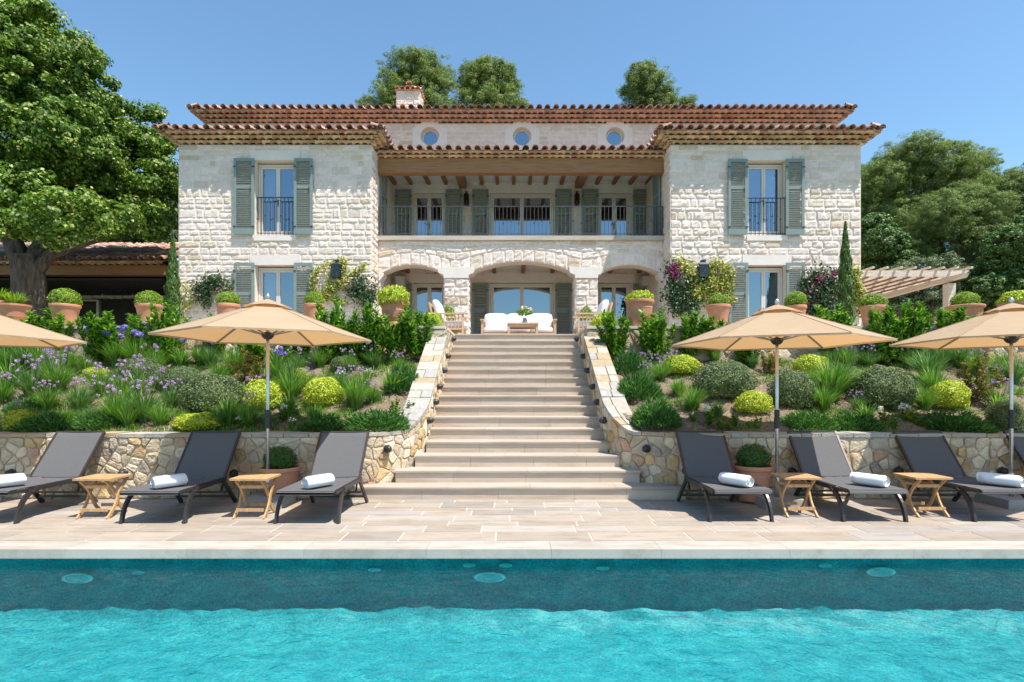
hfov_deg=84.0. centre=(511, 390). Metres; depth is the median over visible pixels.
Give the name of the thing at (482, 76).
pine tree
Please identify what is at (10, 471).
wall light
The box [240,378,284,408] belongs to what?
clipped shrub
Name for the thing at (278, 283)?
window
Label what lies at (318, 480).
rolled towel
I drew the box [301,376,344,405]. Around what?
clipped shrub
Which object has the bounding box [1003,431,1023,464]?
sun lounger
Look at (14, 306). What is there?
potted plant
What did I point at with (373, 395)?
flowering clump
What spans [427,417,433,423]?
wall light
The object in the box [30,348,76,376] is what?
flowering clump
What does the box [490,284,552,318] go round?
window
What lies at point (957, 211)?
pine tree
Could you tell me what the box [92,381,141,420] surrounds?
flowering clump
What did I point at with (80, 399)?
flowering clump
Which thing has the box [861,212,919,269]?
broadleaf tree
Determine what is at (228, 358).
grass clump
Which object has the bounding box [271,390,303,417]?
grass clump
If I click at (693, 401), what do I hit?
grass clump
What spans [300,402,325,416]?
grass clump
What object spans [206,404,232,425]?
grass clump
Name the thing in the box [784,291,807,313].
potted plant
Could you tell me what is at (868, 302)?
potted plant
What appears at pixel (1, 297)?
potted plant
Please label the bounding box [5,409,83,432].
spreading shrub
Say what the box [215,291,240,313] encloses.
potted plant
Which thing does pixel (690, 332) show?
laurel shrub
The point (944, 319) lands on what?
laurel shrub
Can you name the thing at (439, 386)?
wall light
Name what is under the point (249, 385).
flowering clump
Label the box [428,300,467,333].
garden armchair
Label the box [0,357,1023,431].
ground cover
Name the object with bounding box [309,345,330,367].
flowering clump
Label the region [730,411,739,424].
perennial
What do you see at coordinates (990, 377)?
flowering clump
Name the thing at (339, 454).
sun lounger
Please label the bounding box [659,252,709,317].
bougainvillea
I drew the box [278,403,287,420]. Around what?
perennial
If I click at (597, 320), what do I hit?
bush
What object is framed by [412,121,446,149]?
round window
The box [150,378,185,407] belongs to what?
flowering clump
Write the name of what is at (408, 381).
spreading shrub
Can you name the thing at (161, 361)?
flowering clump
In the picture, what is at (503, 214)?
window
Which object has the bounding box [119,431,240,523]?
sun lounger
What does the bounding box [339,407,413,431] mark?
spreading shrub
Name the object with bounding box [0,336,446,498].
retaining wall
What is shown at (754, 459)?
potted plant
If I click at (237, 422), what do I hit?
perennial
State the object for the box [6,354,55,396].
flowering clump
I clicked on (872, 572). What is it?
pool light
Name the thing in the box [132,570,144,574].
pool inlet
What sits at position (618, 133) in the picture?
round window
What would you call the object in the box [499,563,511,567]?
pool inlet
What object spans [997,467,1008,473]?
wall light
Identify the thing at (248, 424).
perennial
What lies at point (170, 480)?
rolled towel
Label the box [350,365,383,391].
flowering clump
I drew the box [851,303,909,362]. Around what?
laurel shrub
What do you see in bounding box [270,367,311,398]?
grass clump
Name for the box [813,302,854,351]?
laurel shrub
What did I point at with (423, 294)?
window
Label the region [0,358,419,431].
flower bed soil
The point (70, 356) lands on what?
flowering clump
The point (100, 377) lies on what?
flowering clump
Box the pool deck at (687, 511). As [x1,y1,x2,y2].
[0,498,1023,540]
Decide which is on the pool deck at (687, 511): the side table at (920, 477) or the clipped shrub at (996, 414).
the side table at (920, 477)
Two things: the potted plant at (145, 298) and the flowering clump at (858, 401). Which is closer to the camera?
the flowering clump at (858, 401)
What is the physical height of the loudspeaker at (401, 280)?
0.290 m
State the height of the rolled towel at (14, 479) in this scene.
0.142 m
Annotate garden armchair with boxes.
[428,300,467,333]
[573,300,612,333]
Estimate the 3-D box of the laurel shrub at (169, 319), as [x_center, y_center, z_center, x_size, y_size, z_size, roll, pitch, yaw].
[-6.810,-1.145,11.187,0.753,1.336,0.688,0,0,31]
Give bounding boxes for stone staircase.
[349,334,686,499]
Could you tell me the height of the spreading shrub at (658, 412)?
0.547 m
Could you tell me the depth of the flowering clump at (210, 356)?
10.92 m
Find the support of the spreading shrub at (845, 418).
on the flower bed soil at (842, 402)
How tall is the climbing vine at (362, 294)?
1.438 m
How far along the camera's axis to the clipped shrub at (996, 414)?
8.31 m
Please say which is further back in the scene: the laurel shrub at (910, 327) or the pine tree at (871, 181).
the pine tree at (871, 181)
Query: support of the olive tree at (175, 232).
on the ground
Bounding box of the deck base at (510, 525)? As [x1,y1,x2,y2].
[0,499,1023,540]
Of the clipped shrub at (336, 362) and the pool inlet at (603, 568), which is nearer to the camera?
the pool inlet at (603, 568)
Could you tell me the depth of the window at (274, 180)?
16.80 m
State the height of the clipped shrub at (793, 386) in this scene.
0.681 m
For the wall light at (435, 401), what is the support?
attached to the retaining wall at (143, 458)
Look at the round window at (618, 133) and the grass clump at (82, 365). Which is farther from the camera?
the round window at (618, 133)
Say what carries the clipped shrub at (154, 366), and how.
on the flower bed soil at (365, 406)
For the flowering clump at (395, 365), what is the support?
on the flower bed soil at (365, 406)
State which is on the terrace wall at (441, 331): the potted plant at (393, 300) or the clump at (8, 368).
the potted plant at (393, 300)
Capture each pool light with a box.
[62,573,92,583]
[474,572,505,582]
[866,567,895,576]
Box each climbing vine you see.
[180,281,196,321]
[187,267,237,311]
[308,256,368,306]
[341,266,380,314]
[670,249,737,310]
[852,265,866,317]
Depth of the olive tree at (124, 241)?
26.65 m
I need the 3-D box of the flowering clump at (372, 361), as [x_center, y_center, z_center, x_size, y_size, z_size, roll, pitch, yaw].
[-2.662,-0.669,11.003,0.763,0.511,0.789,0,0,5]
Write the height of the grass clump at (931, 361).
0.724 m
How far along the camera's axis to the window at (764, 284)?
16.80 m
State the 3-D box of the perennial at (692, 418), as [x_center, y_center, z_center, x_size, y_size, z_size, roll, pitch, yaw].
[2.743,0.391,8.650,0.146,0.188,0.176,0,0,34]
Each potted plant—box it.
[0,287,19,302]
[0,290,31,320]
[46,288,82,325]
[134,290,164,322]
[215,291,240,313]
[259,446,299,496]
[303,291,324,318]
[375,284,409,325]
[624,290,654,325]
[706,294,730,324]
[734,443,773,501]
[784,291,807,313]
[859,293,888,325]
[944,291,985,322]
[995,290,1023,306]
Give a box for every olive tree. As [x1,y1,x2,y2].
[81,232,141,242]
[132,214,178,260]
[885,251,992,324]
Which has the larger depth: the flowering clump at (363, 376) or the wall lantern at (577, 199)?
the wall lantern at (577, 199)
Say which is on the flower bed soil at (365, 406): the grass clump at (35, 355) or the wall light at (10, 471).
the grass clump at (35, 355)
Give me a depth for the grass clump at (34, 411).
8.43 m
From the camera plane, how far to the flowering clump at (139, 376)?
9.52 m
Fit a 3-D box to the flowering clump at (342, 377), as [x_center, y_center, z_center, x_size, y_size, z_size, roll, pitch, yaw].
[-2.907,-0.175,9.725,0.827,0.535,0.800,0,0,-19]
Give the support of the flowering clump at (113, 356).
on the flower bed soil at (365, 406)
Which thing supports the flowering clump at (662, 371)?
on the flower bed soil at (842, 402)
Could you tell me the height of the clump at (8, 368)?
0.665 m
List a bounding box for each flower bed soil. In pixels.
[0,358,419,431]
[611,357,1023,431]
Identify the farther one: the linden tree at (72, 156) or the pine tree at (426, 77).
the pine tree at (426, 77)
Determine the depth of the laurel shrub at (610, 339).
11.24 m
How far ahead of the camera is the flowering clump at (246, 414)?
8.42 m
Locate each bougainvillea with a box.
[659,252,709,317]
[794,258,838,316]
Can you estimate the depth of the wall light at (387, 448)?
8.09 m
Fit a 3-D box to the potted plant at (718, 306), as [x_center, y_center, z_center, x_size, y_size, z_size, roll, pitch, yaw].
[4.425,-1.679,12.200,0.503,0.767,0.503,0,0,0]
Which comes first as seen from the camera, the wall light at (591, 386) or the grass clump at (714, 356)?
the wall light at (591, 386)
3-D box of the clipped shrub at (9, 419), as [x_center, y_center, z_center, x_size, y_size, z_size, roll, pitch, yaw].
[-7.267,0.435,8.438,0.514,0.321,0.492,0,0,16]
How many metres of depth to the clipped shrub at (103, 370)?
10.38 m
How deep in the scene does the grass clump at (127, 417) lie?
8.41 m
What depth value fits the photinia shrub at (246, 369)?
10.16 m
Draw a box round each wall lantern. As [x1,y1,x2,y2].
[331,260,341,278]
[464,191,468,205]
[574,191,579,205]
[697,260,708,278]
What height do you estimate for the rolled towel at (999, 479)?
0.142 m
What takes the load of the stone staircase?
on the pool deck at (687, 511)
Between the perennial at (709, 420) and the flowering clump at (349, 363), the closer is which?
the perennial at (709, 420)
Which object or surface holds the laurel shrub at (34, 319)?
on the terrace
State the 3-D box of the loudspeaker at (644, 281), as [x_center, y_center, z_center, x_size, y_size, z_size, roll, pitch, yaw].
[4.458,-3.625,19.110,0.300,0.290,0.580,0,0,0]
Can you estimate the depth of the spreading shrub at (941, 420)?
8.17 m
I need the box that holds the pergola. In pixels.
[861,266,972,325]
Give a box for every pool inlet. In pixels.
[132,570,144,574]
[368,568,380,571]
[463,563,475,567]
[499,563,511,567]
[596,566,608,569]
[819,563,830,567]
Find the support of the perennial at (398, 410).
on the flower bed soil at (365, 406)
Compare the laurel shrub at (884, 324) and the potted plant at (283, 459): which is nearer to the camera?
the potted plant at (283, 459)
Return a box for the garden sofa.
[480,313,556,333]
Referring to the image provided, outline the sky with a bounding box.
[0,0,1023,302]
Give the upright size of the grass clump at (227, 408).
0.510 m
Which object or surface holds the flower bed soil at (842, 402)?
in the retaining wall at (868, 452)
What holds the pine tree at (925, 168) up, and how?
on the ground
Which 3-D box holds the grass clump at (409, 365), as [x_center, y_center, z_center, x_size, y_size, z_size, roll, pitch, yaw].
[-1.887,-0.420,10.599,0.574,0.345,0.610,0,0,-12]
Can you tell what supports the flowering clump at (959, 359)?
on the flower bed soil at (842, 402)
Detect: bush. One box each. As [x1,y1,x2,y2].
[422,311,444,325]
[444,304,457,333]
[580,305,592,320]
[590,312,617,325]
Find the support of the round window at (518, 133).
in the villa
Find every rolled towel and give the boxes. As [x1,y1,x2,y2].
[0,473,26,486]
[150,473,187,488]
[302,473,334,488]
[719,472,753,486]
[850,472,889,486]
[976,472,1023,486]
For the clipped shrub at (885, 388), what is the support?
on the flower bed soil at (842, 402)
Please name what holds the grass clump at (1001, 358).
on the flower bed soil at (842, 402)
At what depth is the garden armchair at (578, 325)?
13.98 m
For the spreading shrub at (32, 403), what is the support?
on the flower bed soil at (365, 406)
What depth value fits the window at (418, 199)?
20.34 m
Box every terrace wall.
[27,326,454,368]
[576,326,1023,360]
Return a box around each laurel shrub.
[0,316,31,354]
[18,307,75,350]
[75,310,108,360]
[95,310,150,359]
[143,297,192,362]
[197,313,226,354]
[236,344,265,363]
[282,345,310,360]
[313,294,355,362]
[336,318,364,362]
[352,300,390,362]
[381,311,416,361]
[396,307,439,356]
[594,309,632,355]
[637,307,677,360]
[677,310,710,355]
[696,314,730,350]
[732,350,760,363]
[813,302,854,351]
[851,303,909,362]
[892,313,914,362]
[900,298,933,357]
[933,305,978,327]
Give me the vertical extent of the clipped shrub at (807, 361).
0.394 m
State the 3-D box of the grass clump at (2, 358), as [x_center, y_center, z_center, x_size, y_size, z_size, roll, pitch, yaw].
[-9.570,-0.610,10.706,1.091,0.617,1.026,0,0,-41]
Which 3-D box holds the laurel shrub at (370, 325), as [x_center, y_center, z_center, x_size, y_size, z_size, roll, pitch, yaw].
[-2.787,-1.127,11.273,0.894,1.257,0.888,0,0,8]
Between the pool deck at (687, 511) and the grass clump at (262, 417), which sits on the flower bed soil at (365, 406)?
the grass clump at (262, 417)
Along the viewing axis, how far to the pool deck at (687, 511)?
6.50 m
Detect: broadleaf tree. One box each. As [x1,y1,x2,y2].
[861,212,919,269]
[934,265,996,313]
[956,211,1023,303]
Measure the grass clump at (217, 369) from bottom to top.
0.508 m
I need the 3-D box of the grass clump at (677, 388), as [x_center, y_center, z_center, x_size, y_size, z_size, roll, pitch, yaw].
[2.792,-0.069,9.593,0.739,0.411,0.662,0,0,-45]
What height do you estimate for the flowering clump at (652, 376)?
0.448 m
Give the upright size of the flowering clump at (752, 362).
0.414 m
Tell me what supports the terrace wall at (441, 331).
on the ground
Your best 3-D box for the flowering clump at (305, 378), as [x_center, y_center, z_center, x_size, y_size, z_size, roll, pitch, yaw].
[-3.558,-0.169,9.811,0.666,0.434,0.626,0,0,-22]
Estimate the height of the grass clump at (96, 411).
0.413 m
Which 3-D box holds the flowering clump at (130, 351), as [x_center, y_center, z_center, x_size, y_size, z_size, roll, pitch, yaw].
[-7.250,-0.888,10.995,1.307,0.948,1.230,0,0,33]
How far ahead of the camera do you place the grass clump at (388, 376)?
9.63 m
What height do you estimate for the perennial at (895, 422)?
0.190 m
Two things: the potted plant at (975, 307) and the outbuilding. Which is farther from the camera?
the outbuilding
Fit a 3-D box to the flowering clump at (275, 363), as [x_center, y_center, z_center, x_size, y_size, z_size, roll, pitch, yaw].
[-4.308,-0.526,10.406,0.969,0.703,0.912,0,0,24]
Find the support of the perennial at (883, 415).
on the flower bed soil at (842, 402)
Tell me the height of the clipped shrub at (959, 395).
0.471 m
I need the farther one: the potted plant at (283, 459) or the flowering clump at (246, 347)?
the flowering clump at (246, 347)
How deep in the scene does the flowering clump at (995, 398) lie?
9.04 m
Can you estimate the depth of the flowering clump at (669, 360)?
10.66 m
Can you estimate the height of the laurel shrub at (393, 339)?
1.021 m
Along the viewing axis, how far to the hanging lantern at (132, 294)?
20.52 m
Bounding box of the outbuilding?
[0,242,178,325]
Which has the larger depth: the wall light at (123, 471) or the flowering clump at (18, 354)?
the flowering clump at (18, 354)
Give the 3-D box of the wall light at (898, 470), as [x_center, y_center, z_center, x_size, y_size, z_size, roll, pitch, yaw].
[5.300,1.111,7.774,0.120,0.118,0.101,0,0,0]
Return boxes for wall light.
[4,469,15,473]
[118,469,127,473]
[229,469,237,477]
[383,445,391,452]
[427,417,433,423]
[433,399,438,404]
[437,384,442,389]
[589,383,594,389]
[593,399,598,404]
[599,417,605,423]
[642,445,649,452]
[788,468,797,472]
[893,467,903,472]
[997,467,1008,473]
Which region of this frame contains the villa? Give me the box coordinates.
[151,81,886,333]
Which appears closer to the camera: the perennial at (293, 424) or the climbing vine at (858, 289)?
the perennial at (293, 424)
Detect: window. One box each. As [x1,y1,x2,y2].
[259,165,294,234]
[259,268,293,310]
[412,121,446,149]
[413,194,444,235]
[413,284,443,322]
[490,194,552,235]
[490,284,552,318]
[505,121,538,149]
[598,121,631,149]
[598,194,629,235]
[598,284,629,325]
[748,165,781,234]
[748,268,781,316]
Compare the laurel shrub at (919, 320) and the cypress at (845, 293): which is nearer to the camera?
the laurel shrub at (919, 320)
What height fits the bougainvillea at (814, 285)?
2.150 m
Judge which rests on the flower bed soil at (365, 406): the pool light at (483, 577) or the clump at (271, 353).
the clump at (271, 353)
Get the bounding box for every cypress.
[163,233,182,325]
[836,221,855,324]
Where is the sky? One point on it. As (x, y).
(955, 68)
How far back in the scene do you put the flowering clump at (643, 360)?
10.67 m
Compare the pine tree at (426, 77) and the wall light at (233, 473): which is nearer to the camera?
the wall light at (233, 473)
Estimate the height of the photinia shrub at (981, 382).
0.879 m
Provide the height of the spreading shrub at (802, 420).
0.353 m
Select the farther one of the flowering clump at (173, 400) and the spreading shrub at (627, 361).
the spreading shrub at (627, 361)
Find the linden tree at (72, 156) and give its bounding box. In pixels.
[0,0,178,325]
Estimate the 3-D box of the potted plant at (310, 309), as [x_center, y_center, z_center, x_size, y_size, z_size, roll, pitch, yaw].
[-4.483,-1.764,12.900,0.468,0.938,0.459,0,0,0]
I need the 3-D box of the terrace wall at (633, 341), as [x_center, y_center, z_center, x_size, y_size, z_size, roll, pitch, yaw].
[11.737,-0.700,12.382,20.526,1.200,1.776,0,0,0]
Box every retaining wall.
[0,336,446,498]
[584,335,1023,498]
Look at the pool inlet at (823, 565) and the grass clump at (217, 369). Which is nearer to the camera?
the pool inlet at (823, 565)
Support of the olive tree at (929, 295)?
on the terrace
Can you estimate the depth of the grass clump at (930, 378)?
9.52 m
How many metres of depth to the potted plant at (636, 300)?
11.56 m
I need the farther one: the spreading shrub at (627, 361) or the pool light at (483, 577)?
the spreading shrub at (627, 361)
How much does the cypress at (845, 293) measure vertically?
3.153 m
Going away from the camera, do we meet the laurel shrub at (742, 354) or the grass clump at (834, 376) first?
the grass clump at (834, 376)
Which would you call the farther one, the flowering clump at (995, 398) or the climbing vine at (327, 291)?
the climbing vine at (327, 291)
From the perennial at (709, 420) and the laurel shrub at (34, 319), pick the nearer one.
the perennial at (709, 420)
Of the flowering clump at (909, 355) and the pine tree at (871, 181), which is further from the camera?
the pine tree at (871, 181)
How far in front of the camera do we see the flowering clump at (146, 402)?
8.58 m
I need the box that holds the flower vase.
[515,306,533,321]
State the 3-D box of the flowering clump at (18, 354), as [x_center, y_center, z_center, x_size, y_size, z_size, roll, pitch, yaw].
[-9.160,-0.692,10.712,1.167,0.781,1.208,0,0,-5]
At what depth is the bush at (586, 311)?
15.79 m
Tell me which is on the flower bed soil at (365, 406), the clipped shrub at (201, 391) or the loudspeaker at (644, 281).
the clipped shrub at (201, 391)
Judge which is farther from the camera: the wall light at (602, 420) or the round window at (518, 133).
the round window at (518, 133)
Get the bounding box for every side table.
[72,474,132,518]
[229,474,280,518]
[769,473,821,517]
[893,473,952,517]
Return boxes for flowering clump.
[0,369,25,404]
[1,347,45,371]
[1,397,35,413]
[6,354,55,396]
[21,377,69,410]
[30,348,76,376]
[31,350,80,392]
[48,345,86,372]
[57,374,106,409]
[77,326,106,361]
[80,359,122,395]
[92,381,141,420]
[95,326,132,366]
[100,370,153,402]
[110,321,165,359]
[110,354,159,397]
[113,376,170,422]
[141,343,170,365]
[142,338,172,360]
[146,365,170,390]
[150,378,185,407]
[163,338,195,365]
[193,341,225,367]
[232,392,264,425]
[237,344,264,355]
[239,375,261,399]
[260,345,297,378]
[285,346,314,368]
[299,368,316,387]
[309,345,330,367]
[324,365,359,391]
[337,348,361,371]
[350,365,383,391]
[357,342,385,368]
[363,378,382,402]
[389,350,413,370]
[634,361,658,379]
[638,351,652,367]
[646,353,675,381]
[661,350,676,373]
[740,350,760,368]
[819,347,846,366]
[825,346,857,361]
[833,344,866,366]
[844,389,871,411]
[857,343,882,366]
[897,348,923,365]
[925,349,964,368]
[946,348,978,368]
[953,348,995,374]
[972,364,1006,395]
[975,377,1019,404]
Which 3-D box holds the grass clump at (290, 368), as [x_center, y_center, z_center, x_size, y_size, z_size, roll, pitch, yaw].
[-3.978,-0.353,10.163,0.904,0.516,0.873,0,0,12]
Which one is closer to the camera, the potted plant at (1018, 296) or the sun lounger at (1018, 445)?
the sun lounger at (1018, 445)
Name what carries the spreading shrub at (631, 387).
on the flower bed soil at (842, 402)
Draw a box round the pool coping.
[0,541,1023,558]
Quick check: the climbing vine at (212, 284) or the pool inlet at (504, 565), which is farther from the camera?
the climbing vine at (212, 284)
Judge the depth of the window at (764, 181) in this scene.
16.80 m
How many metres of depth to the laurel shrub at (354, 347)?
11.05 m
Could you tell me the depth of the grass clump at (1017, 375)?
10.11 m
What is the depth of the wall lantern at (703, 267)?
16.12 m
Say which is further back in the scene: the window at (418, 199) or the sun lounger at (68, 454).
the window at (418, 199)
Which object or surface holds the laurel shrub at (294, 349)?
on the flower bed soil at (365, 406)
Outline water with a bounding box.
[0,560,1023,681]
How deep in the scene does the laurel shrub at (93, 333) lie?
11.08 m
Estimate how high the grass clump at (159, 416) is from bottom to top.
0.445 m
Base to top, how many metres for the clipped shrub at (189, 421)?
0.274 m
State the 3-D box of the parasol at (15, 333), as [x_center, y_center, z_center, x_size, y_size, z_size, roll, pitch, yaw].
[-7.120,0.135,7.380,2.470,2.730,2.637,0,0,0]
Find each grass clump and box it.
[0,347,17,371]
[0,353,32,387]
[11,347,61,373]
[13,406,45,418]
[49,407,78,422]
[66,354,97,370]
[75,401,105,426]
[95,399,144,427]
[141,400,182,425]
[175,410,188,416]
[184,342,213,365]
[201,359,234,377]
[202,345,249,372]
[204,395,249,424]
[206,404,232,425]
[252,407,278,427]
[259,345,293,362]
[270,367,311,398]
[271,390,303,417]
[272,359,307,380]
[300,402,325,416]
[329,409,342,417]
[334,376,378,408]
[373,366,409,392]
[403,359,417,370]
[637,375,659,389]
[665,376,691,396]
[672,384,715,410]
[699,399,734,417]
[704,350,724,362]
[799,351,874,400]
[805,382,844,411]
[808,357,864,392]
[851,398,883,415]
[895,349,960,376]
[912,384,948,411]
[913,362,969,389]
[989,354,1023,383]
[990,349,1021,370]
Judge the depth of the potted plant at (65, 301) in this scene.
11.74 m
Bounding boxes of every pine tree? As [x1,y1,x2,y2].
[355,44,464,108]
[453,52,529,108]
[616,57,683,108]
[678,93,698,107]
[861,128,1004,325]
[861,162,887,216]
[901,179,1020,267]
[977,163,1023,223]
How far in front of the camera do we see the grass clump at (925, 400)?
8.97 m
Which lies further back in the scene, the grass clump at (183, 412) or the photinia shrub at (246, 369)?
the photinia shrub at (246, 369)
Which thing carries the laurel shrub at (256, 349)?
on the flower bed soil at (365, 406)
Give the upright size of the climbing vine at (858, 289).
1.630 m
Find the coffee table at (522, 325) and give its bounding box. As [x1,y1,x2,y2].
[507,322,538,333]
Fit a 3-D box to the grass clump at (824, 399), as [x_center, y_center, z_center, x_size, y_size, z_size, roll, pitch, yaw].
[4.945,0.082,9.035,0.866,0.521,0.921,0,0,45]
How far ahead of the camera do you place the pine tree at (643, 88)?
39.46 m
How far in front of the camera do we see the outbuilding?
19.57 m
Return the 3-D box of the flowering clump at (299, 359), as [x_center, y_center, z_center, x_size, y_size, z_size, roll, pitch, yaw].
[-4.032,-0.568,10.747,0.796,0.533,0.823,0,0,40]
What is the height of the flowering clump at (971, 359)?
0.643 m
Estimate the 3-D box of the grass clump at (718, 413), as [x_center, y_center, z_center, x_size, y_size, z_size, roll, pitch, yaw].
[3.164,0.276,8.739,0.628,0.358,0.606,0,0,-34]
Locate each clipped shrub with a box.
[0,409,38,429]
[81,366,109,377]
[111,358,167,382]
[159,365,202,392]
[170,412,223,430]
[177,372,243,412]
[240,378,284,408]
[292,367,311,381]
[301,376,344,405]
[329,355,357,371]
[662,354,700,374]
[691,359,757,398]
[733,390,773,412]
[766,367,816,408]
[792,354,829,373]
[846,365,917,408]
[927,380,971,407]
[984,399,1023,430]
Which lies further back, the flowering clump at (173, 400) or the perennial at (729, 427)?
the flowering clump at (173, 400)
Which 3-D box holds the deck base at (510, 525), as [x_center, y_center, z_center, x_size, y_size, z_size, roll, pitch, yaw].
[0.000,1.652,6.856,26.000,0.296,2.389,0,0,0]
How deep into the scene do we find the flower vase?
14.74 m
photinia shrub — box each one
[229,348,265,383]
[760,350,781,372]
[953,349,1004,401]
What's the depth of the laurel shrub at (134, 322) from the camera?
11.04 m
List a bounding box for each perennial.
[234,417,243,427]
[245,420,256,428]
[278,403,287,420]
[287,417,297,428]
[362,368,372,379]
[389,406,404,414]
[390,397,400,408]
[406,397,414,407]
[688,410,697,421]
[702,404,715,425]
[715,419,727,429]
[726,421,734,429]
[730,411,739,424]
[748,416,761,427]
[877,406,889,421]
[889,417,898,428]
[898,403,918,421]
[912,413,924,425]
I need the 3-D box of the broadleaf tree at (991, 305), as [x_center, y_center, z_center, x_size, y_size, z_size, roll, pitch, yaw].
[19.997,-3.487,23.885,4.550,4.096,2.963,0,0,-23]
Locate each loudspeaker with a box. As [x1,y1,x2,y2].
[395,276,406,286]
[639,276,649,286]
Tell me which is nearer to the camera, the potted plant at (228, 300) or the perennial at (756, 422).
the perennial at (756, 422)
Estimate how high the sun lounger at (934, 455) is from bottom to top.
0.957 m
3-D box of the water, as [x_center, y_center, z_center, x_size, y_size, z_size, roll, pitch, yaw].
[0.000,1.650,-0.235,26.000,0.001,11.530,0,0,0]
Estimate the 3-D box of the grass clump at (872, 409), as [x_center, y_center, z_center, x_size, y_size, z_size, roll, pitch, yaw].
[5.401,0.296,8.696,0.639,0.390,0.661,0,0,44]
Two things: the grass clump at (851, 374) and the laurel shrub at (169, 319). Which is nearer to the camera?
the grass clump at (851, 374)
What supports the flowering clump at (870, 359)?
on the flower bed soil at (842, 402)
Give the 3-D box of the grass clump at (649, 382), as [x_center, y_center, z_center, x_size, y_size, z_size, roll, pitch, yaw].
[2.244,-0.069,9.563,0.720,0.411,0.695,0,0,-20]
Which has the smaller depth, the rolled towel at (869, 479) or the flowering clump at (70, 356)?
the rolled towel at (869, 479)
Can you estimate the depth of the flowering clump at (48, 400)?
9.00 m
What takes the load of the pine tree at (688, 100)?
on the ground
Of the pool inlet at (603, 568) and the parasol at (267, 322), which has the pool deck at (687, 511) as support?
the parasol at (267, 322)
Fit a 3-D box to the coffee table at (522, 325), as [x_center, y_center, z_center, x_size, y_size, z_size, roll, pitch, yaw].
[0.279,-1.510,14.800,0.802,0.420,0.640,0,0,0]
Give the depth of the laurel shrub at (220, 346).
11.23 m
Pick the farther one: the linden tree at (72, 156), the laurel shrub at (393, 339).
the linden tree at (72, 156)
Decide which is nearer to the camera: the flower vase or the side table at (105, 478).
the side table at (105, 478)
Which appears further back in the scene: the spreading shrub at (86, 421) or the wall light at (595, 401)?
the wall light at (595, 401)
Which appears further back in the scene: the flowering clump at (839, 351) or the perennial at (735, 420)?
the flowering clump at (839, 351)
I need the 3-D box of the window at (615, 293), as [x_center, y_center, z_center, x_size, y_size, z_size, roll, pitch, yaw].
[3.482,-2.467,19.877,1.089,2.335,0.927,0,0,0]
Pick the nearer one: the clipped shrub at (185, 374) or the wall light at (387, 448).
the wall light at (387, 448)
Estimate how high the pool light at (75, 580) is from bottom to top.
0.102 m
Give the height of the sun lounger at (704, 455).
0.957 m
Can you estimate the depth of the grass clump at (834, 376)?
9.34 m
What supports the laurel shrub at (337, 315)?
on the flower bed soil at (365, 406)
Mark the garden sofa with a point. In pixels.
(493, 323)
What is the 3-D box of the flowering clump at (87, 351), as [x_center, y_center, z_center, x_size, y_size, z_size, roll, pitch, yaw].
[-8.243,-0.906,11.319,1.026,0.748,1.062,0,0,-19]
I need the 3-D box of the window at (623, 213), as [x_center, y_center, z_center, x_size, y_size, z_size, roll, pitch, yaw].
[3.482,-5.656,19.877,1.089,2.066,0.927,0,0,0]
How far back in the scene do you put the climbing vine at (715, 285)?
16.21 m
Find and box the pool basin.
[0,559,1023,681]
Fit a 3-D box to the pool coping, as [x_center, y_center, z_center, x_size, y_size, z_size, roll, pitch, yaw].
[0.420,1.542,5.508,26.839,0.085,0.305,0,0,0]
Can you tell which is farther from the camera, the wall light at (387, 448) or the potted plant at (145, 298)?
the potted plant at (145, 298)
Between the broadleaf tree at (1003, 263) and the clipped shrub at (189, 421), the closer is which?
the clipped shrub at (189, 421)
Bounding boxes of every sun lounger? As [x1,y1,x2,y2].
[0,431,105,523]
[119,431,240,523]
[274,431,368,523]
[675,431,773,521]
[787,431,908,521]
[892,431,1023,521]
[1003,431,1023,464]
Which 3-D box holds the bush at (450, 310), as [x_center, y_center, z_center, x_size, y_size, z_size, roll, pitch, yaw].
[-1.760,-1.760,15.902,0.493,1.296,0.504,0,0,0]
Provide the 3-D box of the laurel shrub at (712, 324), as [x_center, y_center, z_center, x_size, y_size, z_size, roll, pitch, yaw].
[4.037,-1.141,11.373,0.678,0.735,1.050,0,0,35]
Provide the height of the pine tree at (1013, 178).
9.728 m
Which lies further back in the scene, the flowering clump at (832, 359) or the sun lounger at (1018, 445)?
the flowering clump at (832, 359)
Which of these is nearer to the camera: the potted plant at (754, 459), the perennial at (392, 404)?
the potted plant at (754, 459)
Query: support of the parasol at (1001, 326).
on the pool deck at (687, 511)
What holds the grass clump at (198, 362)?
on the flower bed soil at (365, 406)
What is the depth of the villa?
17.01 m
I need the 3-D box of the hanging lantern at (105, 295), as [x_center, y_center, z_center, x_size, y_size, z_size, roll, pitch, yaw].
[-14.769,-3.804,20.600,0.539,1.057,0.539,0,0,0]
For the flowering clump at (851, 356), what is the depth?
10.94 m
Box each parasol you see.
[0,315,86,501]
[148,293,370,509]
[672,299,897,509]
[889,297,1023,508]
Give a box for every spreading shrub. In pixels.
[0,396,42,411]
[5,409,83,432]
[65,407,123,429]
[296,411,345,431]
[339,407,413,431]
[383,362,419,392]
[612,348,647,373]
[617,370,664,400]
[630,395,684,428]
[779,409,842,431]
[828,408,884,431]
[918,408,1001,433]
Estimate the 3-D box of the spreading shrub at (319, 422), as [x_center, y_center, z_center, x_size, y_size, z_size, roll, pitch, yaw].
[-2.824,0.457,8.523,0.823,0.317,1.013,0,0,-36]
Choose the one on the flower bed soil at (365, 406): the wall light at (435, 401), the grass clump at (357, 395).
the grass clump at (357, 395)
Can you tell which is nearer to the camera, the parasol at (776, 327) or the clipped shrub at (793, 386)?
the parasol at (776, 327)
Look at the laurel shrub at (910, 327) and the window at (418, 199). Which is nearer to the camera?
the laurel shrub at (910, 327)

